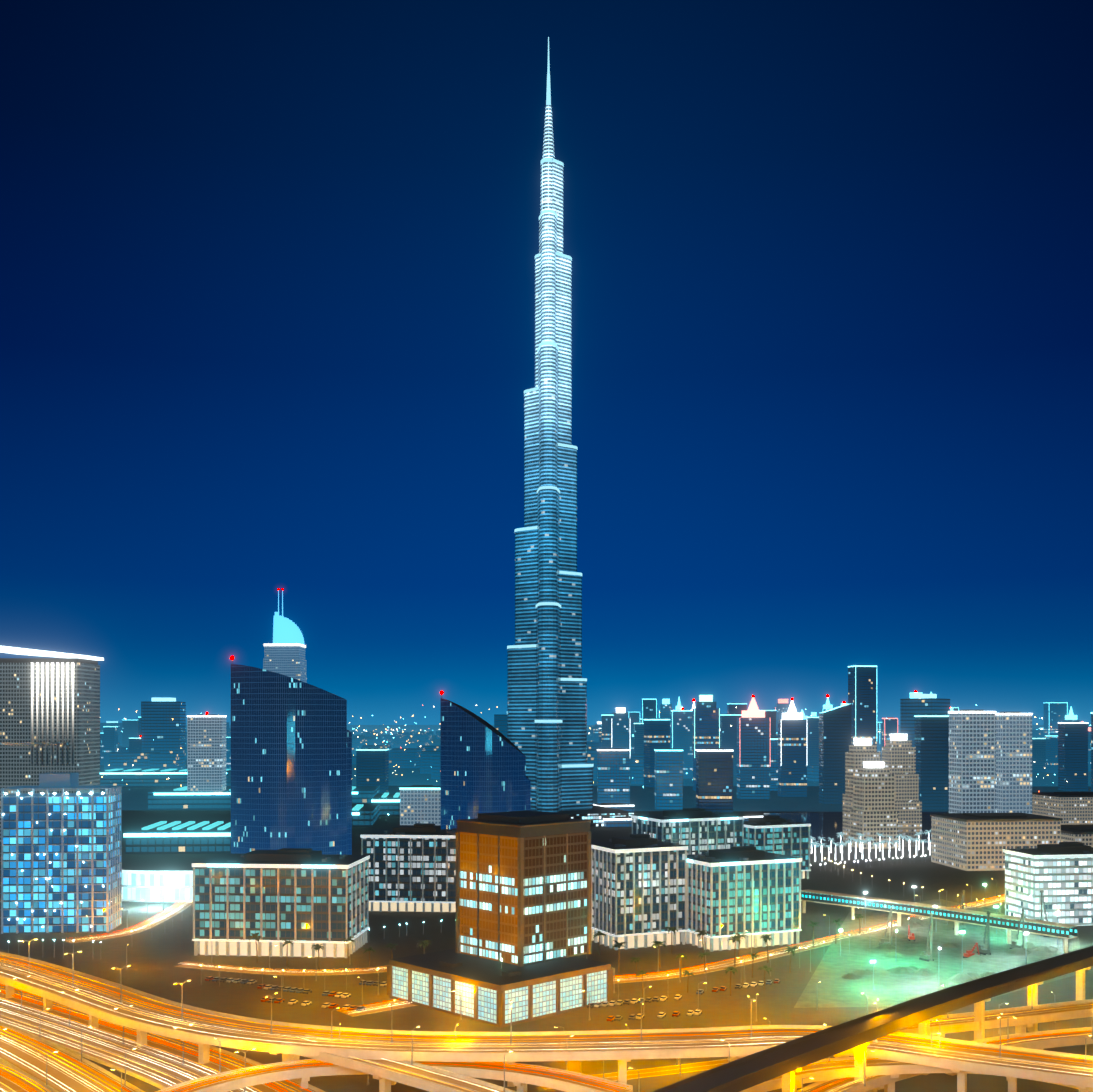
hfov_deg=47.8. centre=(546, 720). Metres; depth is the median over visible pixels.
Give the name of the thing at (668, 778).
high-rise building
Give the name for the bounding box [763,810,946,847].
burj lake
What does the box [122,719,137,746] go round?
skyscraper
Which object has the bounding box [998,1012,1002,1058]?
street lamp
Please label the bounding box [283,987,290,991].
parked car
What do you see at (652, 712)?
skyscraper
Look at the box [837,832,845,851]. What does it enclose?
palm
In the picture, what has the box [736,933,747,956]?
palm
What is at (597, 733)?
skyscraper
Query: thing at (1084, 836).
building
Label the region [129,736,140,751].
building
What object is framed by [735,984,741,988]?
parked car
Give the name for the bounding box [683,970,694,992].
palm
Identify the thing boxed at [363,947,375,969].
palm
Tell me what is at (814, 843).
palm
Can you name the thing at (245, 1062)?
street lamp
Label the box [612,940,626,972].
palm
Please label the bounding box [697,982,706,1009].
street lamp
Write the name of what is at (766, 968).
palm
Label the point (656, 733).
skyscraper
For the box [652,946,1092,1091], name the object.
metro viaduct
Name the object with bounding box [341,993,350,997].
parked car
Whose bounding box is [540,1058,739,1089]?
ramp
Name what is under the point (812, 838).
palm
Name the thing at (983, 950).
piling rig
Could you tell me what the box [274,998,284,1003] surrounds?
parked car
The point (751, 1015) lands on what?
street lamp
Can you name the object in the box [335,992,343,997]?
parked car
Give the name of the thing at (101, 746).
skyscraper
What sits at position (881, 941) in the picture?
piling rig
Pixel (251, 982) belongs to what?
parked car
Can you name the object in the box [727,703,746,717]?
skyscraper
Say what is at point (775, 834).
office building
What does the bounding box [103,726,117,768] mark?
skyscraper
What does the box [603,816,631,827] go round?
building
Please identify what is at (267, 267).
sky
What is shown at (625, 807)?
building
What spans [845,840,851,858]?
palm
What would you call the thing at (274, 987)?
parked car
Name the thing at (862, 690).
skyscraper
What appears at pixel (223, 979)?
parked car
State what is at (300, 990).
parked car
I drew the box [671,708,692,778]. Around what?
skyscraper
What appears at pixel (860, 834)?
palm
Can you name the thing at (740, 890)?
office building
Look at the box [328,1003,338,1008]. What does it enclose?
parked car
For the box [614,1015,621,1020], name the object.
parked car
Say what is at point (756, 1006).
street lamp
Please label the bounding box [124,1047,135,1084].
street lamp
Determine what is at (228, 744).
skyscraper
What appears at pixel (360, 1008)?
parked car
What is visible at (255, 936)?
palm
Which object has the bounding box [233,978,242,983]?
parked car
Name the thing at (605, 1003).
parked car
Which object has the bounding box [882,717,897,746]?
skyscraper
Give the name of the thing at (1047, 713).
skyscraper
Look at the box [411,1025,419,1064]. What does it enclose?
street lamp
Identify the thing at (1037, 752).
skyscraper
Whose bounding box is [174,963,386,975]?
road
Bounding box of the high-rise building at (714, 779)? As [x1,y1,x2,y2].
[696,748,732,812]
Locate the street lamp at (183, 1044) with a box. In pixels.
[173,1023,192,1065]
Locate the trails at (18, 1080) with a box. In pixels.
[0,1064,48,1091]
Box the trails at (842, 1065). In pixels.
[803,1060,892,1070]
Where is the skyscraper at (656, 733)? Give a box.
[644,718,669,787]
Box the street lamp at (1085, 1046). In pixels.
[1085,1034,1091,1062]
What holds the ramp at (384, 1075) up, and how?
on the ground at (158, 953)
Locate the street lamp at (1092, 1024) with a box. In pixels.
[1091,1008,1092,1038]
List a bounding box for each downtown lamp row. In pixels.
[8,814,455,957]
[131,858,1058,999]
[810,855,925,871]
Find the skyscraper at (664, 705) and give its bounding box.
[659,699,671,747]
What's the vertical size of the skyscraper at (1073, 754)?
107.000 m
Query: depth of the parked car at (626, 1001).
471.56 m
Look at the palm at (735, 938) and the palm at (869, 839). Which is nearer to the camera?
the palm at (735, 938)
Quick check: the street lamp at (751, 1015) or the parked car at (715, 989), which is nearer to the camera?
the street lamp at (751, 1015)
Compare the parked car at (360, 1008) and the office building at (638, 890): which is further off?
the office building at (638, 890)
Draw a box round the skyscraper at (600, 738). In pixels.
[599,728,600,748]
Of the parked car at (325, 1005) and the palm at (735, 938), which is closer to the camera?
the parked car at (325, 1005)
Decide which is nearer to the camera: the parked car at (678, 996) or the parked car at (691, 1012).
the parked car at (691, 1012)
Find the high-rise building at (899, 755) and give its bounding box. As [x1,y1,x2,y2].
[882,734,921,827]
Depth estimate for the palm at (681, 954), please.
514.38 m
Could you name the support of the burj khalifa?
on the ground at (158, 953)
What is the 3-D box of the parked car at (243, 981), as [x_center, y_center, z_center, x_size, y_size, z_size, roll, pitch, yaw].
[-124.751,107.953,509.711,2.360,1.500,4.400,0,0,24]
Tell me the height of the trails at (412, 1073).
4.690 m
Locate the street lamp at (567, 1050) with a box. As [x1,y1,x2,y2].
[566,1034,573,1069]
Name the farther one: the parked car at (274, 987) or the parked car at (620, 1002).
the parked car at (274, 987)
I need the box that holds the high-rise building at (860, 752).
[843,738,880,836]
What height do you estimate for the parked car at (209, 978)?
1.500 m
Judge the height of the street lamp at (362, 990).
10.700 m
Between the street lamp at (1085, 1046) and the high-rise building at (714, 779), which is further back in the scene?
the high-rise building at (714, 779)
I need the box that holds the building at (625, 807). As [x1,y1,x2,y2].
[593,803,633,811]
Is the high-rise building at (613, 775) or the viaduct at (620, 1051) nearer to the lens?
the viaduct at (620, 1051)
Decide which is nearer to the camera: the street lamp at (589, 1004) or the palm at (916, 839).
the street lamp at (589, 1004)
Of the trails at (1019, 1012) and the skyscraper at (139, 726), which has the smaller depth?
the trails at (1019, 1012)
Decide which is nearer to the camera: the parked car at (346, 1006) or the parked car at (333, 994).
the parked car at (346, 1006)
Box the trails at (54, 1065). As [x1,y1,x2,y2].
[0,1026,128,1091]
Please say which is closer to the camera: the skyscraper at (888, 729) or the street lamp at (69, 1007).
the street lamp at (69, 1007)
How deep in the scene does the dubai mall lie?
1054.18 m
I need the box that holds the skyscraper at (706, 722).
[693,695,719,790]
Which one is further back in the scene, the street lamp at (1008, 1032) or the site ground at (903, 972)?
the site ground at (903, 972)
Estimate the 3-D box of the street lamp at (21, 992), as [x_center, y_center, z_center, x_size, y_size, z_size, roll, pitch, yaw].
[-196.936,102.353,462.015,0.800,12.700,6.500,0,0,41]
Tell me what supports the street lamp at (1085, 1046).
on the elevated road at (894, 1069)
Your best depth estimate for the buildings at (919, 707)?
2428.42 m
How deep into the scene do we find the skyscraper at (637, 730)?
2494.46 m
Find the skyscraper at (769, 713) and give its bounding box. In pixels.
[762,709,775,737]
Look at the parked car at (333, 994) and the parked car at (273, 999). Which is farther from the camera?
the parked car at (333, 994)
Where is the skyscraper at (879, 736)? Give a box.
[877,722,881,754]
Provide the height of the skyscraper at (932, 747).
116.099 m
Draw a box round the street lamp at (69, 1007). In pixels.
[62,989,78,1025]
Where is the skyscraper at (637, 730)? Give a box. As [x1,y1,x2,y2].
[634,722,643,753]
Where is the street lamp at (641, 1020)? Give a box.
[639,998,643,1042]
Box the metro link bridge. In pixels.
[801,889,1076,952]
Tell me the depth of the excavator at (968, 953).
562.74 m
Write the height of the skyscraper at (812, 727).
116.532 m
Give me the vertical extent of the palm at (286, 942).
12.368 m
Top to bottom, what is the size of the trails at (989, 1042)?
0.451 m
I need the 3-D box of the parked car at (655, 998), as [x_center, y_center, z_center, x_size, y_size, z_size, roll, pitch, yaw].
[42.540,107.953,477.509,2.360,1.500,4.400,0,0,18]
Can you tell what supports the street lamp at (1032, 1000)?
on the ramp at (1023, 1020)
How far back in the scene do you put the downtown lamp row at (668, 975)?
572.83 m
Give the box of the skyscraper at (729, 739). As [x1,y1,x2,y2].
[720,714,740,776]
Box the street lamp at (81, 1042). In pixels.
[80,1026,91,1060]
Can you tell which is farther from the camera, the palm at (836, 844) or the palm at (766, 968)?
the palm at (836, 844)
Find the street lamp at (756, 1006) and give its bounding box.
[755,993,758,1020]
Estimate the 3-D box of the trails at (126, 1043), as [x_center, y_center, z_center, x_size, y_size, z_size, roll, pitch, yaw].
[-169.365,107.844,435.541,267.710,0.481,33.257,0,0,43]
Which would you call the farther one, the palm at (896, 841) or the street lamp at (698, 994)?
the palm at (896, 841)
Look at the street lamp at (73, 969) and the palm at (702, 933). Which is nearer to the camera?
the street lamp at (73, 969)
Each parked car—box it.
[205,976,213,980]
[220,977,228,981]
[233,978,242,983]
[240,979,248,983]
[247,980,256,984]
[261,997,268,1001]
[267,997,277,1002]
[270,985,279,990]
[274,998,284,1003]
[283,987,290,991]
[288,999,297,1004]
[289,987,298,992]
[296,988,304,992]
[301,1001,311,1005]
[302,989,311,993]
[322,991,329,995]
[322,1002,330,1007]
[328,991,337,996]
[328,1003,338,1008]
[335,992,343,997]
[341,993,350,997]
[342,1004,351,1009]
[349,1005,357,1010]
[356,1006,365,1011]
[366,981,374,985]
[594,1002,602,1007]
[601,1001,608,1006]
[607,1016,614,1021]
[609,1000,616,1005]
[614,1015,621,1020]
[616,1000,623,1005]
[623,999,630,1004]
[628,1014,636,1019]
[630,998,638,1003]
[636,1014,643,1019]
[645,997,652,1002]
[652,996,659,1001]
[657,1012,665,1017]
[660,996,666,1000]
[672,1011,679,1016]
[674,994,681,999]
[687,1010,693,1015]
[694,1009,701,1015]
[712,987,718,991]
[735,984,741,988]
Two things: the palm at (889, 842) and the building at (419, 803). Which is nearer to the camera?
the palm at (889, 842)
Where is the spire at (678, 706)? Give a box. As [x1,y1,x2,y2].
[676,697,682,709]
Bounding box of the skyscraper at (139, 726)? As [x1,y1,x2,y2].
[138,717,140,736]
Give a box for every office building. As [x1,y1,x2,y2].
[192,848,369,957]
[360,823,456,912]
[591,834,687,949]
[631,808,744,854]
[681,846,801,951]
[744,815,810,878]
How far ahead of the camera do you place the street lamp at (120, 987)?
420.85 m
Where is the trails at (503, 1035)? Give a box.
[1,955,1091,1074]
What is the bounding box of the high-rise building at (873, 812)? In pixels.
[850,761,897,848]
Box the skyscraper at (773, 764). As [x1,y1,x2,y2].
[770,738,777,790]
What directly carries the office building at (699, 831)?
on the ground at (158, 953)
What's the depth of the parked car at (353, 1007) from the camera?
461.75 m
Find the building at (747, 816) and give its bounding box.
[724,813,763,820]
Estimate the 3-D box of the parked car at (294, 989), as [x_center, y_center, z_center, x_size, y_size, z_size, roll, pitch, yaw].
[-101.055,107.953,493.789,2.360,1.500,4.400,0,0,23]
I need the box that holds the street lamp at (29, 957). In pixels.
[21,938,37,972]
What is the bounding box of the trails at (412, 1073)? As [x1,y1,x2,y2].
[290,1037,496,1091]
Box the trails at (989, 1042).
[813,1031,1086,1091]
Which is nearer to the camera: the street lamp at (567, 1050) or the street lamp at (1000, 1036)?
the street lamp at (1000, 1036)
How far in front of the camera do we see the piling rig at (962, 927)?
640.83 m
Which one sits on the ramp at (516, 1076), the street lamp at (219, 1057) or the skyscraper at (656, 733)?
the street lamp at (219, 1057)
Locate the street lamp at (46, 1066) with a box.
[46,1050,57,1084]
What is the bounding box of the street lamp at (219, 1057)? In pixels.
[214,1037,220,1072]
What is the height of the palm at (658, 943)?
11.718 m
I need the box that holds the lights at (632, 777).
[129,709,1090,789]
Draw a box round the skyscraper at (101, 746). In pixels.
[100,732,103,764]
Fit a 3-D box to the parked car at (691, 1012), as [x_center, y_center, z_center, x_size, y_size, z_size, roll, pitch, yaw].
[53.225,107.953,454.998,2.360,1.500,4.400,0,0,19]
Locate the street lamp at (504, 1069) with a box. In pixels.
[503,1050,512,1091]
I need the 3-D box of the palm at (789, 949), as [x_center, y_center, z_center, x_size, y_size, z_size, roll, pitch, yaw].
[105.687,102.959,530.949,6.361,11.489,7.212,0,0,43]
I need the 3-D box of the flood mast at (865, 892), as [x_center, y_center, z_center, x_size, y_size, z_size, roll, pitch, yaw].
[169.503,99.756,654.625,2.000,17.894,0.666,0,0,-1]
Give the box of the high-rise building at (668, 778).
[654,748,682,809]
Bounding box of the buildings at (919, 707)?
[100,694,1043,784]
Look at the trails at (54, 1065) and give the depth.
385.31 m
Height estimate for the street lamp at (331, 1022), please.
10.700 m
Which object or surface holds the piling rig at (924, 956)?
on the ground at (158, 953)
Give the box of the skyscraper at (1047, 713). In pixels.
[1044,702,1067,737]
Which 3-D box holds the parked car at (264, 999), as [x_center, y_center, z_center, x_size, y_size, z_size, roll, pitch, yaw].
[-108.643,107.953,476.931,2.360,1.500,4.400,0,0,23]
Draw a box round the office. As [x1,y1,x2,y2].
[1003,842,1092,925]
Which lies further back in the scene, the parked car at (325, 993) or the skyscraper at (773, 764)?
the skyscraper at (773, 764)
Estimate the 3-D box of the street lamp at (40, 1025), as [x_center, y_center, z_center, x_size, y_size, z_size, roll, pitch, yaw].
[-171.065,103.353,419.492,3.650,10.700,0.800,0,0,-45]
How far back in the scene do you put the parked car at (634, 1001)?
472.76 m
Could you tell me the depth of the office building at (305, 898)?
567.34 m
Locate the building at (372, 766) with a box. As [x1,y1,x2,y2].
[356,748,388,792]
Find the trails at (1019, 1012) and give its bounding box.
[935,1004,1091,1021]
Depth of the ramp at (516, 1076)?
356.94 m
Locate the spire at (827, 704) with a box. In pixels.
[821,695,832,711]
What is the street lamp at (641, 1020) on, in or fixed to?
on the viaduct at (620, 1051)
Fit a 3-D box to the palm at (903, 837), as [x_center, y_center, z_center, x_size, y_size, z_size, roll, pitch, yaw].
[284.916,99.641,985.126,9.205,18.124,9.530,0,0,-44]
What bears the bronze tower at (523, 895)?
on the ground at (158, 953)
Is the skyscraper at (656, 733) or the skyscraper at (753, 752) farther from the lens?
the skyscraper at (656, 733)
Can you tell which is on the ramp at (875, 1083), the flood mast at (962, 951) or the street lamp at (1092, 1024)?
the street lamp at (1092, 1024)
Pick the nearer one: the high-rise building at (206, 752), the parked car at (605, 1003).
the parked car at (605, 1003)
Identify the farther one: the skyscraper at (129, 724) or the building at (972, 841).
the skyscraper at (129, 724)
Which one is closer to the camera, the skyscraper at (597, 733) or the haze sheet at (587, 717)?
the haze sheet at (587, 717)
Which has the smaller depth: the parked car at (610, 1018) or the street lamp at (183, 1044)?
the street lamp at (183, 1044)
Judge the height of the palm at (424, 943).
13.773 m
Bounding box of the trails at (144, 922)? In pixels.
[71,900,190,940]
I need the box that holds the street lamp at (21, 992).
[13,975,29,1009]
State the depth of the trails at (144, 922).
658.32 m
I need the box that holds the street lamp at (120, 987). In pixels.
[112,965,129,1003]
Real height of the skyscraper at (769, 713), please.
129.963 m
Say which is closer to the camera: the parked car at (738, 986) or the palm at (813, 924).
the parked car at (738, 986)
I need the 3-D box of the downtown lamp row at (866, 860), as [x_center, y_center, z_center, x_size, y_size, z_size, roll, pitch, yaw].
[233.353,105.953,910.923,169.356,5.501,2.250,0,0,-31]
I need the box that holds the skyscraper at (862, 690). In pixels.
[848,665,876,744]
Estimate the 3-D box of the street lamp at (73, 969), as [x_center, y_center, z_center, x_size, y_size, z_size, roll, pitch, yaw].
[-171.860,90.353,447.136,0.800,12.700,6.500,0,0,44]
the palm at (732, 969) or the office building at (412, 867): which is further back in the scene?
the office building at (412, 867)
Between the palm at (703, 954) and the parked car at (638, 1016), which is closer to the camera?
the parked car at (638, 1016)
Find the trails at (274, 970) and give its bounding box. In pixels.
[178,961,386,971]
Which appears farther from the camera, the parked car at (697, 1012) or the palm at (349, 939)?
the palm at (349, 939)
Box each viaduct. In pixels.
[0,952,1092,1091]
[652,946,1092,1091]
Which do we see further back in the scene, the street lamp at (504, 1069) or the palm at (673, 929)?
the palm at (673, 929)
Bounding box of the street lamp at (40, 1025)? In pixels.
[39,1007,49,1037]
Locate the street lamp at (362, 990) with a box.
[357,976,362,1005]
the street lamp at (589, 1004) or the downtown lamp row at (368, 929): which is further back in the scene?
the downtown lamp row at (368, 929)
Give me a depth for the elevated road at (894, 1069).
352.19 m
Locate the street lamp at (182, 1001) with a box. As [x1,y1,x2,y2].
[173,979,189,1020]
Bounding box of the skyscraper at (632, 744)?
[630,734,633,753]
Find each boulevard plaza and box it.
[230,656,351,854]
[440,691,530,828]
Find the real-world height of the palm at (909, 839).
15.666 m
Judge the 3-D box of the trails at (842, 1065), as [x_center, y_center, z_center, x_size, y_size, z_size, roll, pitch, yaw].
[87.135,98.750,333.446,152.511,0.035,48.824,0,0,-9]
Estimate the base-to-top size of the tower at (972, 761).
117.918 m
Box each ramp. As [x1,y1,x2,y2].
[281,1035,515,1091]
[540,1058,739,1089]
[795,1027,1092,1091]
[843,999,1092,1056]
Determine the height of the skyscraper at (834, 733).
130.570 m
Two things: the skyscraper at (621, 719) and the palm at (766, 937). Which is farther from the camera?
the skyscraper at (621, 719)
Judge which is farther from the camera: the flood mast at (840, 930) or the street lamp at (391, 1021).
the flood mast at (840, 930)
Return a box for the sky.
[0,0,1092,724]
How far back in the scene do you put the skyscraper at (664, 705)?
2420.31 m
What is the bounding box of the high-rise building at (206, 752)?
[187,712,226,790]
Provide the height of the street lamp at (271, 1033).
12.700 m
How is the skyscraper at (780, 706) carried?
on the ground at (158, 953)
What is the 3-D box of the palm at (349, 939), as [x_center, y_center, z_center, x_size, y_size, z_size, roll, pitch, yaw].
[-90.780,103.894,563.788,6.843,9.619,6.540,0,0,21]
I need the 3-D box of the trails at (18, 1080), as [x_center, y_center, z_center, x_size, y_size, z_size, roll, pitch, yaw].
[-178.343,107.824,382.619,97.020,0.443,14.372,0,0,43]
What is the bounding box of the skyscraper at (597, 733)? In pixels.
[593,722,600,741]
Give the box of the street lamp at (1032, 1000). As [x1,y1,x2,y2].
[1031,990,1032,1008]
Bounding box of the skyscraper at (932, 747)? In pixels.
[914,714,948,809]
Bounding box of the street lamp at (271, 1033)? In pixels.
[265,992,277,1034]
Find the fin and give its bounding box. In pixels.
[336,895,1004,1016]
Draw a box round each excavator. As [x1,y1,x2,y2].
[907,925,914,940]
[963,942,980,957]
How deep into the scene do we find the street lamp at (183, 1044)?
388.03 m
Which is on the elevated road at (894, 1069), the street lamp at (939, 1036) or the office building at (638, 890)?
the street lamp at (939, 1036)
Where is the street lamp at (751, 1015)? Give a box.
[747,995,755,1038]
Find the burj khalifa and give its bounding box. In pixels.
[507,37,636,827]
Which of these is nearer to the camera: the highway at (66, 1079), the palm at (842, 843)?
the highway at (66, 1079)
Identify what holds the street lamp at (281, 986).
on the ground at (158, 953)
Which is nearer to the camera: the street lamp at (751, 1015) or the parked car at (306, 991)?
the street lamp at (751, 1015)
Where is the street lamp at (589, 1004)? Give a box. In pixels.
[581,990,590,1020]
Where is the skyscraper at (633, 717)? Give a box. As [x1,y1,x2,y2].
[628,711,639,738]
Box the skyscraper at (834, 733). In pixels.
[819,704,850,804]
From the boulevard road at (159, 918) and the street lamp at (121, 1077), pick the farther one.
the boulevard road at (159, 918)
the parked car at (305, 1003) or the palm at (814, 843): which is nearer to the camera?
the parked car at (305, 1003)
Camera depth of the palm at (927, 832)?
1036.69 m
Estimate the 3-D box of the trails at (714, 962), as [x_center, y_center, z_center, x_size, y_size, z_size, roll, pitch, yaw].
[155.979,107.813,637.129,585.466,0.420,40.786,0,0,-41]
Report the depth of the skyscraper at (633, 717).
3848.08 m
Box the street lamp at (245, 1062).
[235,1047,255,1091]
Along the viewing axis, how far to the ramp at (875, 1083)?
390.98 m
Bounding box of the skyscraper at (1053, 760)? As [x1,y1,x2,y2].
[1045,735,1057,772]
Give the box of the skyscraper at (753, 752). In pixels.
[737,695,769,799]
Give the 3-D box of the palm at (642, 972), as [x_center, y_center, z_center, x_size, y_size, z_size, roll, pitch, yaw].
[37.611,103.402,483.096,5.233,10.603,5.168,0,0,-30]
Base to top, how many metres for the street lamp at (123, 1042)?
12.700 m
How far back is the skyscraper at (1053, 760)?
2545.98 m
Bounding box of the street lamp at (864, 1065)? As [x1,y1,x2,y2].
[864,1049,874,1085]
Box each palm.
[247,933,262,962]
[281,938,293,965]
[311,944,324,968]
[342,937,355,957]
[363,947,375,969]
[385,943,397,958]
[418,940,433,953]
[592,931,605,955]
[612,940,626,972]
[629,957,640,978]
[636,970,648,997]
[651,941,665,967]
[665,927,677,953]
[675,953,686,979]
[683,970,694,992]
[693,930,709,952]
[699,952,709,971]
[724,966,737,995]
[727,935,742,966]
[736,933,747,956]
[748,952,759,977]
[757,965,772,988]
[760,934,771,962]
[784,946,799,972]
[808,920,820,947]
[810,835,815,852]
[810,841,819,860]
[832,842,840,859]
[832,918,842,943]
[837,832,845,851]
[839,841,845,859]
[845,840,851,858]
[850,837,861,858]
[853,914,864,933]
[855,833,865,851]
[859,839,867,858]
[864,837,873,857]
[878,839,885,857]
[886,840,893,856]
[891,839,900,856]
[896,834,908,855]
[907,837,914,855]
[913,838,919,855]
[924,830,930,849]
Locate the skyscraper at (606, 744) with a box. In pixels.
[601,714,612,748]
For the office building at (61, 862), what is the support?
on the ground at (158, 953)
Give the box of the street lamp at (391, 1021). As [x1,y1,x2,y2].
[388,999,395,1041]
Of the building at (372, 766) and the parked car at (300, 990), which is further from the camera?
the building at (372, 766)
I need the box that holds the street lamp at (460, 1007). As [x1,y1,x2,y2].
[452,990,461,1019]
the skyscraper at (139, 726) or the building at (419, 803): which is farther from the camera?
the skyscraper at (139, 726)
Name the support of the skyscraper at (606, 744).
on the ground at (158, 953)
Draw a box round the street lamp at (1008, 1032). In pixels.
[1007,1016,1016,1045]
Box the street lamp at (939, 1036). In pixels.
[936,1019,940,1047]
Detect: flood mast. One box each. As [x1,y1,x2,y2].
[839,929,842,955]
[863,891,866,924]
[871,960,875,990]
[960,931,964,972]
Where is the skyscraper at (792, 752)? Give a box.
[778,698,806,796]
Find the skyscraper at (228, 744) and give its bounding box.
[226,736,230,768]
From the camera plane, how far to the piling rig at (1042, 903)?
618.75 m
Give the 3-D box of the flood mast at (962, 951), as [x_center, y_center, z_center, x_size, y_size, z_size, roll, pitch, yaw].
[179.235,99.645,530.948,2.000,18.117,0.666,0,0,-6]
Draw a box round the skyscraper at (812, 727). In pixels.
[807,716,818,765]
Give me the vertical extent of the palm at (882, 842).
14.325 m
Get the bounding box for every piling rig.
[879,907,892,944]
[919,912,933,961]
[953,890,965,929]
[977,911,990,954]
[1009,908,1024,948]
[1040,890,1050,936]
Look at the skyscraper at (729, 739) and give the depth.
2390.94 m
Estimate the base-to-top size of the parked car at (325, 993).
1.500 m
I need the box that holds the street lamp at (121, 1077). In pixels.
[111,1068,121,1091]
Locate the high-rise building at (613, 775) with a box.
[597,748,629,803]
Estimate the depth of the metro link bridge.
625.74 m
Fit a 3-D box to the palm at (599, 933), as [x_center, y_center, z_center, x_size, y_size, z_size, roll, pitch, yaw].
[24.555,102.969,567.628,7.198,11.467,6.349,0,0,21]
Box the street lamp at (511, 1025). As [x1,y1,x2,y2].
[510,1000,511,1044]
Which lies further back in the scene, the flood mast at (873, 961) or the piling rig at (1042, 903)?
the piling rig at (1042, 903)
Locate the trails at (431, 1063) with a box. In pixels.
[164,1060,627,1091]
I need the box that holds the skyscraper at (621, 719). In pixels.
[611,708,629,748]
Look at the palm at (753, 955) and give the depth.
519.90 m
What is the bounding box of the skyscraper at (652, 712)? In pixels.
[642,698,656,722]
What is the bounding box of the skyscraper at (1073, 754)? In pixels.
[1058,722,1087,791]
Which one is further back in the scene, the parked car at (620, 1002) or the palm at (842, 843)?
the palm at (842, 843)
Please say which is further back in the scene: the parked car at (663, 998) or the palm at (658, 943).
the palm at (658, 943)
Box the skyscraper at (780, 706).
[773,699,789,731]
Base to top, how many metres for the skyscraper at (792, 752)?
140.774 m
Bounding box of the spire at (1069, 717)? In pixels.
[1062,706,1079,721]
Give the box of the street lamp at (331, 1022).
[331,1007,339,1040]
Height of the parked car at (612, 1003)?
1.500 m
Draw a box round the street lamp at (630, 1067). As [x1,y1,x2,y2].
[628,1066,639,1091]
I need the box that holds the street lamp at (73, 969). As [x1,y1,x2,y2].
[64,951,81,986]
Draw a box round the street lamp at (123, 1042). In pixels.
[114,1005,131,1043]
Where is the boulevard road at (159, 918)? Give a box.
[64,902,192,942]
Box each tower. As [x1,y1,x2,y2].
[0,646,103,840]
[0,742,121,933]
[387,810,612,1027]
[948,710,995,812]
[996,712,1032,813]
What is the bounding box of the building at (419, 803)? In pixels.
[399,785,439,824]
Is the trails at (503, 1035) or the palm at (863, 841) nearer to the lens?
the trails at (503, 1035)
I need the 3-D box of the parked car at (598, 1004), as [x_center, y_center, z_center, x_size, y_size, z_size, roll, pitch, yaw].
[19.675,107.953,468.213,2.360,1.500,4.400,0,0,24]
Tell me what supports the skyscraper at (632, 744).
on the ground at (158, 953)
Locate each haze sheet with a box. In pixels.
[0,631,1091,785]
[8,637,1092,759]
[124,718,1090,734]
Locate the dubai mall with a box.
[100,769,399,901]
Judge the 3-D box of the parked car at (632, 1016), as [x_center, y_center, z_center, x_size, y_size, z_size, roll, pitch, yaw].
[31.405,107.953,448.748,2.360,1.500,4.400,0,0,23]
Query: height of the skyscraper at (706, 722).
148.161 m
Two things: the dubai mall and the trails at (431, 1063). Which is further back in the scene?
the dubai mall
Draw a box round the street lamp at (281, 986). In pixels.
[274,975,282,1002]
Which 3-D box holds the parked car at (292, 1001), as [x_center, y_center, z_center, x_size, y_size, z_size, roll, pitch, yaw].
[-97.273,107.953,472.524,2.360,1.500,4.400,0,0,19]
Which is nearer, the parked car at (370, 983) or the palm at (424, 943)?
the parked car at (370, 983)
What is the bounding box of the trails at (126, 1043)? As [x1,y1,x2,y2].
[0,984,310,1091]
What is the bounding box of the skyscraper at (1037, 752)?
[1032,737,1045,771]
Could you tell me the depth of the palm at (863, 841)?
968.98 m
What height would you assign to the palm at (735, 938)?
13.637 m
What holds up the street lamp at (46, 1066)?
on the ground at (158, 953)
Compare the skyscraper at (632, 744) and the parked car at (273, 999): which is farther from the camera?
the skyscraper at (632, 744)
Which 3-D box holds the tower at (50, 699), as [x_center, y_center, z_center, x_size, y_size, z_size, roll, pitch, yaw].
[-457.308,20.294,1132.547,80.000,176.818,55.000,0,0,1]
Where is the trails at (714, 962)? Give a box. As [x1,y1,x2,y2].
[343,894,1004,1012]
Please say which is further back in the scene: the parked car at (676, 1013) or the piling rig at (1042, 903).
the piling rig at (1042, 903)
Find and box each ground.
[0,725,1092,1091]
[794,899,1079,1007]

